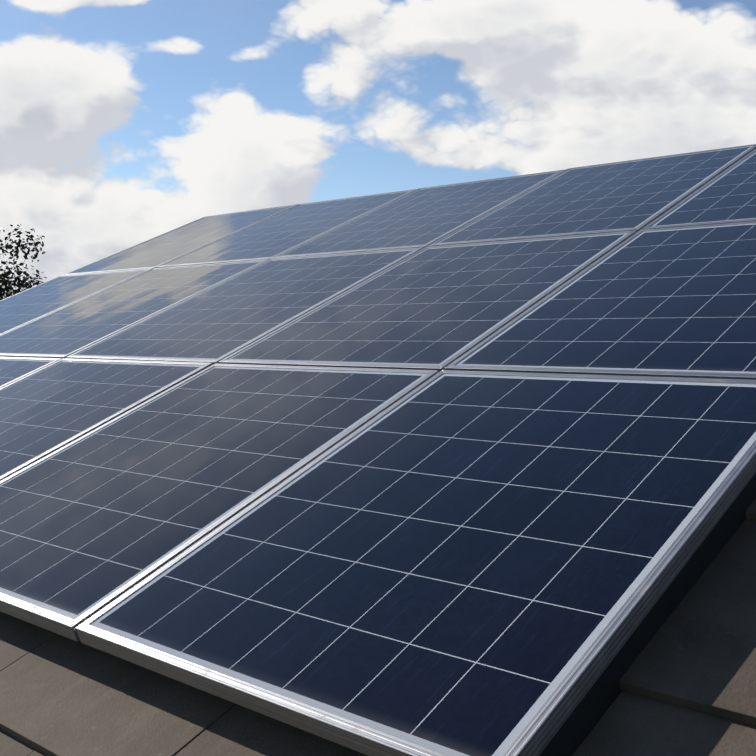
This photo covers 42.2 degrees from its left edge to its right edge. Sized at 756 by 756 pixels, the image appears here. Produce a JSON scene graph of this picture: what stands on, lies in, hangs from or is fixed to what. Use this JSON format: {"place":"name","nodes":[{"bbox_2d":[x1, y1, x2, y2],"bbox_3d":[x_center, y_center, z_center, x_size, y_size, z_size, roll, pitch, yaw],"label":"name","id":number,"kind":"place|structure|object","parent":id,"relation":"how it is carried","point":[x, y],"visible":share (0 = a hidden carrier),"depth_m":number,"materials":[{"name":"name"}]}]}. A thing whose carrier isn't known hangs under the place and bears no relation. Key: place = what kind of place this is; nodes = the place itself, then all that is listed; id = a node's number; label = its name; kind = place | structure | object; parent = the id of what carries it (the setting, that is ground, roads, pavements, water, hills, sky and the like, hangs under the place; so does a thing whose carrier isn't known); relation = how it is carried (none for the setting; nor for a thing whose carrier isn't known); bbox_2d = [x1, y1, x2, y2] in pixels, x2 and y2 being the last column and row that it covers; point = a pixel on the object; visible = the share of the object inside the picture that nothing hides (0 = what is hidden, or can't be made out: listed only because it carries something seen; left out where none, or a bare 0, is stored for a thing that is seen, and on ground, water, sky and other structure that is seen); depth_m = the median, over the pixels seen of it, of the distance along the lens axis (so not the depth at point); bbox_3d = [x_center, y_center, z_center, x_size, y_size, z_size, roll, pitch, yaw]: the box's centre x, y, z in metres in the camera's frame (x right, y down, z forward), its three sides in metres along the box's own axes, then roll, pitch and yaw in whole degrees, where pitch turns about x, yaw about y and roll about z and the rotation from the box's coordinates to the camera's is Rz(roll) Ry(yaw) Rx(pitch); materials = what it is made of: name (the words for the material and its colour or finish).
{"place":"outdoors","nodes":[
{"label":"outdoors","id":0,"kind":"place"},
{"bbox_2d":[0,224,46,299],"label":"tree","id":1,"kind":"object","parent":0,"point":[9,290],"visible":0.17,"depth_m":29.46,"materials":[{"name":"green plant"}]},
{"bbox_2d":[0,498,755,755],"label":"roof tiles","id":2,"kind":"object","parent":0,"point":[687,682],"visible":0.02,"depth_m":1.65,"materials":[{"name":"grey tile"}]},
{"bbox_2d":[0,0,755,297],"label":"sky","id":3,"kind":"structure","parent":0,"point":[124,124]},
{"bbox_3d":[2.205,2.482,4.466,9.060,6.798,9.897,2,3,42],"label":"house","id":4,"kind":"object","parent":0,"visible":0},
{"bbox_3d":[2.217,0.090,4.374,9.560,2.291,10.533,2,3,42],"label":"roof","id":5,"kind":"object","parent":4,"relation":"on","visible":0},
{"bbox_2d":[539,473,755,755],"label":"bird guard","id":6,"kind":"object","parent":5,"relation":"attached to","point":[587,714],"depth_m":1.56,"materials":[{"name":"black"}]},
{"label":"mounting rails","id":7,"kind":"object","parent":5,"relation":"attached to","visible":0},
{"bbox_2d":[0,357,61,387],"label":"solar panel","id":8,"kind":"object","parent":7,"relation":"attached to","point":[13,369],"visible":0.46,"depth_m":4.15,"materials":[{"name":"glass"}]},
{"bbox_2d":[0,268,151,334],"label":"solar panel","id":9,"kind":"object","parent":7,"relation":"attached to","point":[17,310],"visible":0.81,"depth_m":5.63,"materials":[{"name":"glass"}]},
{"bbox_2d":[0,358,212,480],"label":"solar panel","id":10,"kind":"object","parent":7,"relation":"attached to","point":[51,408],"visible":0.81,"depth_m":3.43,"materials":[{"name":"glass"}]},
{"bbox_2d":[0,259,268,358],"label":"solar panel","id":11,"kind":"object","parent":7,"relation":"attached to","point":[68,330],"visible":0.83,"depth_m":4.82,"materials":[{"name":"glass"}]},
{"bbox_2d":[64,204,298,274],"bbox_3d":[-1.269,-0.891,6.396,1.000,0.512,1.163,2,3,42],"label":"solar panel","id":12,"kind":"object","parent":7,"relation":"attached to","point":[154,252],"visible":0.67,"depth_m":6.35,"materials":[{"name":"glass"}]},
{"bbox_2d":[0,363,438,641],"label":"solar panel","id":13,"kind":"object","parent":7,"relation":"attached to","point":[95,521],"visible":0.79,"depth_m":2.56,"materials":[{"name":"glass"}]},
{"bbox_2d":[66,247,423,363],"bbox_3d":[-0.550,-0.313,4.200,1.000,0.513,1.163,2,3,42],"label":"solar panel","id":14,"kind":"object","parent":7,"relation":"attached to","point":[217,323],"visible":0.77,"depth_m":4.12,"materials":[{"name":"glass"}]},
{"bbox_2d":[155,189,415,267],"bbox_3d":[-0.519,-0.862,5.717,1.000,0.509,1.165,2,3,42],"label":"solar panel","id":15,"kind":"object","parent":7,"relation":"attached to","point":[281,232],"visible":0.75,"depth_m":5.66,"materials":[{"name":"glass"}]},
{"bbox_2d":[75,370,755,755],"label":"solar panel","id":16,"kind":"object","parent":7,"relation":"attached to","point":[449,562],"visible":1,"depth_m":1.81,"materials":[{"name":"glass"}]},
{"bbox_2d":[273,169,565,257],"bbox_3d":[0.230,-0.832,5.037,1.000,0.509,1.164,2,3,42],"label":"solar panel","id":17,"kind":"object","parent":7,"relation":"attached to","point":[423,217],"visible":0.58,"depth_m":4.97,"materials":[{"name":"glass"}]},
{"bbox_2d":[218,230,636,371],"bbox_3d":[0.199,-0.283,3.520,1.000,0.511,1.162,2,3,42],"label":"solar panel","id":18,"kind":"object","parent":7,"relation":"attached to","point":[440,308],"visible":0.79,"depth_m":3.42,"materials":[{"name":"glass"}]},
{"bbox_2d":[428,144,755,245],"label":"solar panel","id":19,"kind":"object","parent":7,"relation":"attached to","point":[636,194],"visible":0.71,"depth_m":4.28,"materials":[{"name":"glass"}]},
{"bbox_2d":[445,221,755,379],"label":"solar panel","id":20,"kind":"object","parent":7,"relation":"attached to","point":[671,302],"visible":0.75,"depth_m":2.77,"materials":[{"name":"glass"}]},
{"bbox_2d":[642,149,755,229],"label":"solar panel","id":21,"kind":"object","parent":7,"relation":"attached to","point":[727,195],"visible":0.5,"depth_m":3.69,"materials":[{"name":"glass"}]}
]}

